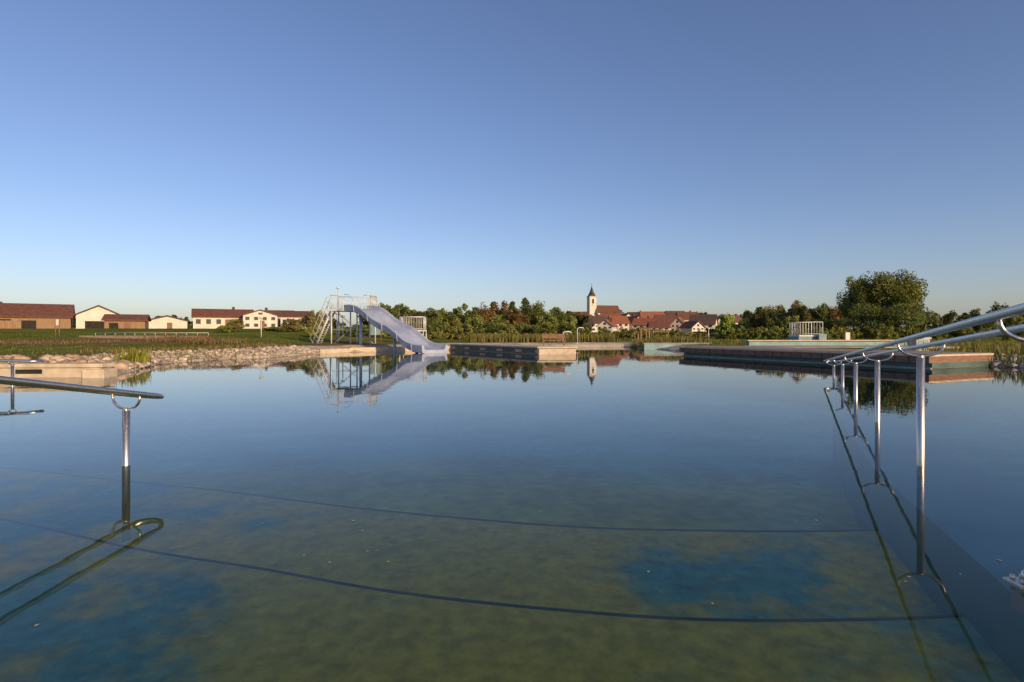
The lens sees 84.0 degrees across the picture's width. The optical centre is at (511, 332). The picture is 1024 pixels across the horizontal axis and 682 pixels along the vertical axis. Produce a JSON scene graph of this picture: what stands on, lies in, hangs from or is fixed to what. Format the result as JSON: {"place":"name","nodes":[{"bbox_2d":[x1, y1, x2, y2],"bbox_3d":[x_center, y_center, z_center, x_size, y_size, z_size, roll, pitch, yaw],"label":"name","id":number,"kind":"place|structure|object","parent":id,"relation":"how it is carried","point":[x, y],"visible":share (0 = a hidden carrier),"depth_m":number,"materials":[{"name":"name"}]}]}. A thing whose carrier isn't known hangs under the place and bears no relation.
{"place":"outdoors","nodes":[
{"label":"outdoors","id":0,"kind":"place"},
{"bbox_2d":[0,467,1019,681],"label":"pool steps","id":1,"kind":"structure","parent":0,"point":[212,585],"depth_m":5.12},
{"bbox_2d":[0,328,1023,529],"bbox_3d":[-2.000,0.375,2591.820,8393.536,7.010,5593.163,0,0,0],"label":"ground","id":2,"kind":"structure","parent":0,"point":[714,463],"depth_m":17.16,"materials":[{"name":"liquid"}]},
{"bbox_2d":[0,359,44,434],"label":"stainless handrail","id":3,"kind":"object","parent":2,"relation":"on","point":[12,375],"visible":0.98,"depth_m":16.77,"materials":[{"name":"metal"}]},
{"bbox_2d":[0,302,75,328],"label":"timber barn","id":4,"kind":"structure","parent":2,"relation":"on","point":[26,316],"depth_m":111.17,"materials":[{"name":"red tile"}]},
{"bbox_2d":[0,338,129,343],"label":"reed bed","id":5,"kind":"object","parent":2,"relation":"on","point":[50,342],"visible":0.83,"depth_m":49.36,"materials":[{"name":"brown plant"}]},
{"bbox_2d":[0,354,134,368],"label":"boulder bank","id":6,"kind":"object","parent":2,"relation":"on","point":[119,364],"visible":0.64,"depth_m":23.20,"materials":[{"name":"stone"}]},
{"bbox_2d":[0,376,163,540],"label":"stainless handrail","id":7,"kind":"object","parent":2,"relation":"on","point":[15,381],"visible":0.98,"depth_m":6.83,"materials":[{"name":"metal"}]},
{"bbox_2d":[76,306,115,328],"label":"walls","id":8,"kind":"structure","parent":2,"relation":"on","point":[96,313],"depth_m":113.37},
{"bbox_2d":[85,321,103,328],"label":"gate opening","id":9,"kind":"object","parent":8,"relation":"attached to","point":[94,324],"visible":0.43,"depth_m":113.69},
{"bbox_2d":[82,368,116,377],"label":"end block","id":10,"kind":"structure","parent":2,"relation":"on","point":[99,373],"depth_m":20.18,"materials":[{"name":"concrete"}]},
{"bbox_2d":[101,314,151,328],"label":"wooden shed","id":11,"kind":"structure","parent":2,"relation":"on","point":[140,321],"depth_m":104.19,"materials":[{"name":"red tile"}]},
{"bbox_2d":[113,347,151,365],"bbox_3d":[-17.610,1.127,26.500,1.238,0.956,2.362,0,0,-15],"label":"reed clump","id":12,"kind":"object","parent":2,"relation":"on","point":[135,355],"visible":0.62,"depth_m":26.07,"materials":[{"name":"green plant"}]},
{"bbox_2d":[79,333,208,338],"bbox_3d":[-38.361,0.787,59.225,15.706,1.626,2.458,0,0,15],"label":"wooden footbridge","id":13,"kind":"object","parent":2,"relation":"on","point":[137,337],"visible":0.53,"depth_m":58.36,"materials":[{"name":"brown wood"}]},
{"bbox_2d":[149,315,189,328],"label":"white garage","id":14,"kind":"structure","parent":2,"relation":"on","point":[166,321],"depth_m":120.32,"materials":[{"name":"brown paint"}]},
{"bbox_2d":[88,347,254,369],"bbox_3d":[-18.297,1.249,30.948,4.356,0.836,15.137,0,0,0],"label":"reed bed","id":15,"kind":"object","parent":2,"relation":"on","point":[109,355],"visible":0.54,"depth_m":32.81,"materials":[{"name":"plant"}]},
{"bbox_2d":[0,332,351,356],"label":"meadow grass","id":16,"kind":"structure","parent":2,"relation":"on","point":[123,342],"depth_m":51.83,"materials":[{"name":"green plant"}]},
{"bbox_2d":[75,342,292,352],"bbox_3d":[-20.660,0.952,38.663,3.624,0.520,15.543,0,0,15],"label":"reed bed","id":17,"kind":"object","parent":2,"relation":"on","point":[224,346],"visible":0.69,"depth_m":37.85,"materials":[{"name":"plant"}]},
{"bbox_2d":[138,334,248,343],"bbox_3d":[-28.380,0.522,50.619,10.505,0.966,4.403,0,0,28],"label":"reed bed","id":18,"kind":"object","parent":2,"relation":"on","point":[189,339],"visible":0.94,"depth_m":49.73,"materials":[{"name":"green plant"}]},
{"bbox_2d":[68,345,319,368],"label":"gravel bank","id":19,"kind":"structure","parent":2,"relation":"on","point":[269,351],"depth_m":35.38,"materials":[{"name":"stone"}]},
{"bbox_2d":[73,314,345,328],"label":"distant tree line","id":20,"kind":"object","parent":2,"relation":"on","point":[190,324],"visible":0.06,"depth_m":202.37,"materials":[{"name":"green plant"}]},
{"bbox_2d":[191,307,253,328],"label":"long farmhouse","id":21,"kind":"object","parent":2,"relation":"on","point":[209,318],"visible":0.65,"depth_m":148.38,"materials":[{"name":"paint"}]},
{"bbox_2d":[226,319,244,331],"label":"shrub","id":22,"kind":"object","parent":2,"relation":"on","point":[235,324],"visible":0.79,"depth_m":77.47,"materials":[{"name":"green plant"}]},
{"bbox_2d":[243,310,276,328],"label":"walls","id":23,"kind":"structure","parent":2,"relation":"on","point":[252,321],"depth_m":144.10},
{"bbox_2d":[279,318,302,331],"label":"shrub","id":24,"kind":"object","parent":2,"relation":"on","point":[292,325],"visible":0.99,"depth_m":75.54,"materials":[{"name":"green plant"}]},
{"bbox_2d":[281,317,305,327],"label":"walls","id":25,"kind":"structure","parent":2,"relation":"on","point":[296,318],"depth_m":147.78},
{"bbox_2d":[279,311,310,316],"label":"roof","id":26,"kind":"structure","parent":25,"relation":"on","point":[292,313],"depth_m":149.46,"materials":[{"name":"red tile"}]},
{"bbox_2d":[298,313,321,328],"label":"shrub","id":27,"kind":"object","parent":2,"relation":"on","point":[305,320],"visible":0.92,"depth_m":79.42,"materials":[{"name":"green plant"}]},
{"bbox_2d":[303,325,319,336],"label":"shrub","id":28,"kind":"object","parent":2,"relation":"on","point":[308,330],"visible":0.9,"depth_m":65.74,"materials":[{"name":"green plant"}]},
{"bbox_2d":[310,309,326,329],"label":"shrub","id":29,"kind":"object","parent":2,"relation":"on","point":[317,314],"visible":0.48,"depth_m":83.72,"materials":[{"name":"green plant"}]},
{"bbox_2d":[309,287,379,343],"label":"slide tower","id":30,"kind":"structure","parent":2,"relation":"on","point":[334,310],"depth_m":52.69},
{"bbox_2d":[349,324,368,336],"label":"shrub","id":31,"kind":"object","parent":2,"relation":"on","point":[364,333],"visible":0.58,"depth_m":71.48,"materials":[{"name":"green plant"}]},
{"bbox_2d":[378,303,399,318],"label":"deciduous tree","id":32,"kind":"object","parent":2,"relation":"on","point":[393,311],"visible":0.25,"depth_m":111.55,"materials":[{"name":"green plant"}]},
{"bbox_2d":[344,304,446,352],"bbox_3d":[-10.150,0.286,48.500,10.706,5.628,2.793,0,0,41],"label":"water slide","id":33,"kind":"object","parent":2,"relation":"on","point":[409,337],"visible":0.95,"depth_m":48.13,"materials":[{"name":"plastic"}]},
{"bbox_2d":[402,308,417,324],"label":"deciduous tree","id":34,"kind":"object","parent":2,"relation":"on","point":[408,312],"visible":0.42,"depth_m":114.06,"materials":[{"name":"green plant"}]},
{"bbox_2d":[399,316,426,337],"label":"fenced platform","id":35,"kind":"structure","parent":2,"relation":"on","point":[424,323],"depth_m":58.00,"materials":[{"name":"white paint"}]},
{"bbox_2d":[416,307,435,319],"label":"deciduous tree","id":36,"kind":"object","parent":2,"relation":"on","point":[430,313],"visible":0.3,"depth_m":110.85,"materials":[{"name":"green plant"}]},
{"bbox_2d":[422,318,445,333],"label":"deciduous tree","id":37,"kind":"object","parent":2,"relation":"on","point":[434,325],"visible":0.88,"depth_m":96.66,"materials":[{"name":"green plant"}]},
{"bbox_2d":[430,308,451,321],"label":"deciduous tree","id":38,"kind":"object","parent":2,"relation":"on","point":[440,314],"visible":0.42,"depth_m":107.08,"materials":[{"name":"green plant"}]},
{"bbox_2d":[438,314,461,333],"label":"deciduous tree","id":39,"kind":"object","parent":2,"relation":"on","point":[452,323],"visible":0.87,"depth_m":99.05,"materials":[{"name":"green plant"}]},
{"bbox_2d":[453,303,470,334],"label":"deciduous tree","id":40,"kind":"object","parent":2,"relation":"on","point":[458,312],"visible":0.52,"depth_m":111.00,"materials":[{"name":"green plant"}]},
{"bbox_2d":[457,323,474,335],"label":"garden tree","id":41,"kind":"object","parent":2,"relation":"on","point":[465,328],"visible":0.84,"depth_m":91.30,"materials":[{"name":"green plant"}]},
{"bbox_2d":[316,344,623,352],"bbox_3d":[-3.631,2.420,58.721,35.620,2.360,9.689,0,0,-37],"label":"pool edge coping","id":42,"kind":"object","parent":2,"relation":"on","point":[350,349],"visible":0.19,"depth_m":49.71,"materials":[{"name":"grey concrete"}]},
{"bbox_2d":[358,307,591,331],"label":"distant tree line","id":43,"kind":"object","parent":2,"relation":"on","point":[582,320],"visible":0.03,"depth_m":179.33,"materials":[{"name":"green plant"}]},
{"bbox_2d":[465,309,485,329],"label":"deciduous tree","id":44,"kind":"object","parent":2,"relation":"on","point":[474,317],"visible":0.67,"depth_m":109.27,"materials":[{"name":"green plant"}]},
{"bbox_2d":[472,321,498,333],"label":"garden tree","id":45,"kind":"object","parent":2,"relation":"on","point":[479,328],"visible":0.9,"depth_m":103.47,"materials":[{"name":"green plant"}]},
{"bbox_2d":[477,302,495,327],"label":"deciduous tree","id":46,"kind":"object","parent":2,"relation":"on","point":[488,317],"visible":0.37,"depth_m":124.17,"materials":[{"name":"brown plant"}]},
{"bbox_2d":[486,313,509,333],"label":"deciduous tree","id":47,"kind":"object","parent":2,"relation":"on","point":[500,318],"visible":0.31,"depth_m":116.65,"materials":[{"name":"green plant"}]},
{"bbox_2d":[492,300,508,317],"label":"deciduous tree","id":48,"kind":"object","parent":2,"relation":"on","point":[499,312],"visible":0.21,"depth_m":126.82,"materials":[{"name":"green plant"}]},
{"bbox_2d":[497,323,518,334],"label":"garden tree","id":49,"kind":"object","parent":2,"relation":"on","point":[508,328],"visible":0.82,"depth_m":98.78,"materials":[{"name":"green plant"}]},
{"bbox_2d":[449,334,577,354],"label":"bathing jetty","id":50,"kind":"object","parent":2,"relation":"on","point":[527,349],"visible":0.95,"depth_m":45.10,"materials":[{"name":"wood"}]},
{"bbox_2d":[503,308,529,328],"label":"deciduous tree","id":51,"kind":"object","parent":2,"relation":"on","point":[518,318],"visible":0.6,"depth_m":116.92,"materials":[{"name":"brown plant"}]},
{"bbox_2d":[516,323,538,334],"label":"garden tree","id":52,"kind":"object","parent":2,"relation":"on","point":[522,328],"visible":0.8,"depth_m":102.57,"materials":[{"name":"green plant"}]},
{"bbox_2d":[519,297,536,327],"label":"spruce tree","id":53,"kind":"object","parent":2,"relation":"on","point":[527,309],"visible":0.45,"depth_m":125.32,"materials":[{"name":"green plant"}]},
{"bbox_2d":[524,301,545,327],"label":"deciduous tree","id":54,"kind":"object","parent":2,"relation":"on","point":[538,308],"visible":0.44,"depth_m":127.36,"materials":[{"name":"green plant"}]},
{"bbox_2d":[468,332,619,341],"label":"reed bed","id":55,"kind":"object","parent":2,"relation":"on","point":[528,337],"visible":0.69,"depth_m":68.43,"materials":[{"name":"green plant"}]},
{"bbox_2d":[533,321,556,333],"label":"garden tree","id":56,"kind":"object","parent":2,"relation":"on","point":[549,327],"visible":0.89,"depth_m":97.36,"materials":[{"name":"green plant"}]},
{"bbox_2d":[536,311,558,332],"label":"deciduous tree","id":57,"kind":"object","parent":2,"relation":"on","point":[548,317],"visible":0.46,"depth_m":119.92,"materials":[{"name":"green plant"}]},
{"bbox_2d":[549,307,566,331],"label":"deciduous tree","id":58,"kind":"object","parent":2,"relation":"on","point":[558,315],"visible":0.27,"depth_m":127.47,"materials":[{"name":"green plant"}]},
{"bbox_2d":[390,331,735,339],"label":"hedge","id":59,"kind":"object","parent":2,"relation":"on","point":[467,336],"visible":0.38,"depth_m":86.53,"materials":[{"name":"green plant"}]},
{"bbox_2d":[556,321,575,333],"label":"garden tree","id":60,"kind":"object","parent":2,"relation":"on","point":[565,326],"visible":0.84,"depth_m":103.29,"materials":[{"name":"green plant"}]},
{"bbox_2d":[586,286,620,315],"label":"village church","id":61,"kind":"structure","parent":2,"relation":"on","point":[593,309],"depth_m":298.57,"materials":[{"name":"paint"}]},
{"bbox_2d":[609,319,628,330],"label":"walls","id":62,"kind":"structure","parent":2,"relation":"on","point":[624,326],"depth_m":226.68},
{"bbox_2d":[607,316,629,323],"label":"roof","id":63,"kind":"structure","parent":62,"relation":"on","point":[620,319],"depth_m":227.95,"materials":[{"name":"red tile"}]},
{"bbox_2d":[643,344,680,348],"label":"wall","id":64,"kind":"structure","parent":2,"relation":"on","point":[651,346],"depth_m":55.20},
{"bbox_2d":[628,335,712,347],"bbox_3d":[16.463,1.367,59.978,7.153,2.395,6.433,0,0,-17],"label":"reed bed","id":65,"kind":"object","parent":2,"relation":"on","point":[678,339],"visible":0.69,"depth_m":58.68,"materials":[{"name":"green plant"}]},
{"bbox_2d":[704,319,716,331],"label":"walls","id":66,"kind":"structure","parent":2,"relation":"on","point":[712,327],"depth_m":200.55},
{"bbox_2d":[689,314,718,324],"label":"roof","id":67,"kind":"structure","parent":66,"relation":"on","point":[706,319],"depth_m":203.11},
{"bbox_2d":[715,314,734,334],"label":"deciduous tree","id":68,"kind":"object","parent":2,"relation":"on","point":[726,324],"visible":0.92,"depth_m":104.45,"materials":[{"name":"green plant"}]},
{"bbox_2d":[740,310,762,337],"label":"deciduous tree","id":69,"kind":"object","parent":2,"relation":"on","point":[747,314],"visible":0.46,"depth_m":118.57,"materials":[{"name":"green plant"}]},
{"bbox_2d":[749,306,768,328],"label":"deciduous tree","id":70,"kind":"object","parent":2,"relation":"on","point":[759,312],"visible":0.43,"depth_m":117.32,"materials":[{"name":"green plant"}]},
{"bbox_2d":[762,311,782,330],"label":"deciduous tree","id":71,"kind":"object","parent":2,"relation":"on","point":[770,320],"visible":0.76,"depth_m":99.79,"materials":[{"name":"green plant"}]},
{"bbox_2d":[764,304,789,338],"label":"deciduous tree","id":72,"kind":"object","parent":2,"relation":"on","point":[778,310],"visible":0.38,"depth_m":110.98,"materials":[{"name":"green plant"}]},
{"bbox_2d":[780,315,801,334],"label":"deciduous tree","id":73,"kind":"object","parent":2,"relation":"on","point":[784,325],"visible":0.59,"depth_m":97.62,"materials":[{"name":"green plant"}]},
{"bbox_2d":[785,300,810,327],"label":"deciduous tree","id":74,"kind":"object","parent":2,"relation":"on","point":[796,309],"visible":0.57,"depth_m":108.48,"materials":[{"name":"green plant"}]},
{"bbox_2d":[788,322,826,339],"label":"jumping platform","id":75,"kind":"structure","parent":2,"relation":"on","point":[822,336],"depth_m":54.00,"materials":[{"name":"white paint"}]},
{"bbox_2d":[806,303,829,320],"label":"deciduous tree","id":76,"kind":"object","parent":2,"relation":"on","point":[822,311],"visible":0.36,"depth_m":111.30,"materials":[{"name":"green plant"}]},
{"bbox_2d":[806,318,833,332],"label":"deciduous tree","id":77,"kind":"object","parent":2,"relation":"on","point":[827,322],"visible":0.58,"depth_m":95.11,"materials":[{"name":"green plant"}]},
{"bbox_2d":[618,338,1023,345],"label":"meadow grass","id":78,"kind":"structure","parent":2,"relation":"on","point":[932,340],"depth_m":64.33,"materials":[{"name":"green plant"}]},
{"bbox_2d":[746,341,906,345],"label":"wall","id":79,"kind":"structure","parent":2,"relation":"on","point":[810,343],"depth_m":47.83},
{"bbox_2d":[743,340,892,340],"bbox_3d":[26.800,0.640,48.300,15.066,0.080,0.991,0,0,-8],"label":"coping","id":80,"kind":"object","parent":79,"relation":"on","point":[817,340],"visible":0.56,"depth_m":47.65,"materials":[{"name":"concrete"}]},
{"bbox_2d":[824,305,846,338],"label":"deciduous tree","id":81,"kind":"object","parent":2,"relation":"on","point":[832,314],"visible":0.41,"depth_m":109.52,"materials":[{"name":"green plant"}]},
{"bbox_2d":[679,346,993,419],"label":"swimming pier","id":82,"kind":"structure","parent":2,"relation":"on","point":[942,359],"depth_m":28.80,"materials":[{"name":"concrete"}]},
{"bbox_2d":[835,275,875,339],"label":"deciduous tree","id":83,"kind":"object","parent":2,"relation":"on","point":[846,304],"visible":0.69,"depth_m":95.63,"materials":[{"name":"green plant"}]},
{"bbox_2d":[759,346,958,347],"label":"terrace","id":84,"kind":"structure","parent":2,"relation":"on","point":[845,346],"depth_m":43.30,"materials":[{"name":"grey concrete"}]},
{"bbox_2d":[724,325,1023,340],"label":"hedge","id":85,"kind":"object","parent":2,"relation":"on","point":[742,332],"visible":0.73,"depth_m":81.98,"materials":[{"name":"green plant"}]},
{"bbox_2d":[843,269,923,338],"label":"deciduous tree","id":86,"kind":"object","parent":2,"relation":"on","point":[887,292],"visible":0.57,"depth_m":92.06,"materials":[{"name":"green plant"}]},
{"bbox_2d":[833,302,937,339],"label":"deciduous tree","id":87,"kind":"object","parent":2,"relation":"on","point":[887,317],"visible":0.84,"depth_m":88.02,"materials":[{"name":"green plant"}]},
{"bbox_2d":[890,269,929,334],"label":"deciduous tree","id":88,"kind":"object","parent":2,"relation":"on","point":[918,292],"visible":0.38,"depth_m":91.31,"materials":[{"name":"green plant"}]},
{"bbox_2d":[910,338,930,350],"bbox_3d":[24.358,0.690,34.000,0.900,0.820,0.700,0,0,0],"label":"pool technical cabinet","id":89,"kind":"object","parent":2,"relation":"on","point":[918,342],"visible":0.4,"depth_m":33.70,"materials":[{"name":"concrete"}]},
{"bbox_2d":[824,303,1023,479],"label":"stainless handrail","id":90,"kind":"object","parent":2,"relation":"on","point":[999,316],"visible":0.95,"depth_m":6.81,"materials":[{"name":"metal"}]},
{"bbox_2d":[903,345,1023,367],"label":"reed bed","id":91,"kind":"object","parent":2,"relation":"on","point":[998,357],"visible":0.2,"depth_m":27.28,"materials":[{"name":"green plant"}]},
{"bbox_2d":[908,308,1023,331],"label":"distant tree line","id":92,"kind":"object","parent":2,"relation":"on","point":[951,316],"visible":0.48,"depth_m":145.30,"materials":[{"name":"green plant"}]},
{"bbox_2d":[917,340,1023,354],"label":"reed bed","id":93,"kind":"object","parent":2,"relation":"on","point":[979,347],"visible":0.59,"depth_m":31.75,"materials":[{"name":"green plant"}]},
{"bbox_2d":[985,302,1023,324],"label":"distant tree line","id":94,"kind":"object","parent":2,"relation":"on","point":[996,307],"visible":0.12,"depth_m":160.04,"materials":[{"name":"green plant"}]},
{"bbox_2d":[988,352,1023,367],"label":"gravel bank","id":95,"kind":"structure","parent":2,"relation":"on","point":[995,363],"depth_m":26.96,"materials":[{"name":"stone"}]},
{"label":"walls","id":96,"kind":"object","parent":2,"relation":"on","visible":0},
{"bbox_2d":[638,311,664,317],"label":"roof","id":97,"kind":"structure","parent":96,"relation":"on","point":[645,314],"depth_m":266.89,"materials":[{"name":"red tile"}]},
{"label":"walls","id":98,"kind":"object","parent":2,"relation":"on","visible":0},
{"bbox_2d":[654,315,675,322],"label":"roof","id":99,"kind":"structure","parent":98,"relation":"on","point":[670,318],"depth_m":238.23,"materials":[{"name":"red tile"}]},
{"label":"walls","id":100,"kind":"object","parent":2,"relation":"on","visible":0},
{"bbox_2d":[646,321,670,327],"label":"roof","id":101,"kind":"structure","parent":100,"relation":"on","point":[659,324],"depth_m":187.88,"materials":[{"name":"red tile"}]},
{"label":"walls","id":102,"kind":"object","parent":2,"relation":"on","visible":0},
{"bbox_2d":[631,318,654,325],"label":"roof","id":103,"kind":"structure","parent":102,"relation":"on","point":[639,321],"depth_m":213.34,"materials":[{"name":"red tile"}]},
{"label":"footing","id":104,"kind":"object","parent":2,"relation":"on","visible":0},
{"bbox_2d":[0,367,109,377],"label":"wall","id":105,"kind":"structure","parent":104,"relation":"on","point":[61,372],"depth_m":20.30,"materials":[{"name":"concrete"}]},
{"bbox_2d":[15,369,41,373],"bbox_3d":[-17.197,1.380,20.261,0.900,0.160,0.050,0,0,-4],"label":"overflow slot","id":106,"kind":"object","parent":105,"relation":"attached to","point":[28,371],"visible":1,"depth_m":20.23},
{"bbox_2d":[0,363,114,367],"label":"coping","id":107,"kind":"object","parent":105,"relation":"on","point":[55,365],"visible":1,"depth_m":20.27,"materials":[{"name":"concrete"}]},
{"bbox_2d":[0,347,1023,413],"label":"water","id":108,"kind":"structure","parent":0,"point":[613,370],"depth_m":19.51,"materials":[{"name":"liquid"}]},
{"bbox_2d":[0,0,1023,328],"label":"sky","id":109,"kind":"structure","parent":0,"point":[158,157],"materials":[{"name":"blue"}]},
{"bbox_2d":[833,403,1023,681],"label":"pool ledge","id":110,"kind":"object","parent":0,"point":[958,541],"visible":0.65,"depth_m":5.92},
{"bbox_2d":[1003,570,1023,613],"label":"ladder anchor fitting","id":111,"kind":"object","parent":110,"relation":"on","point":[1017,593],"visible":1,"depth_m":3.62,"materials":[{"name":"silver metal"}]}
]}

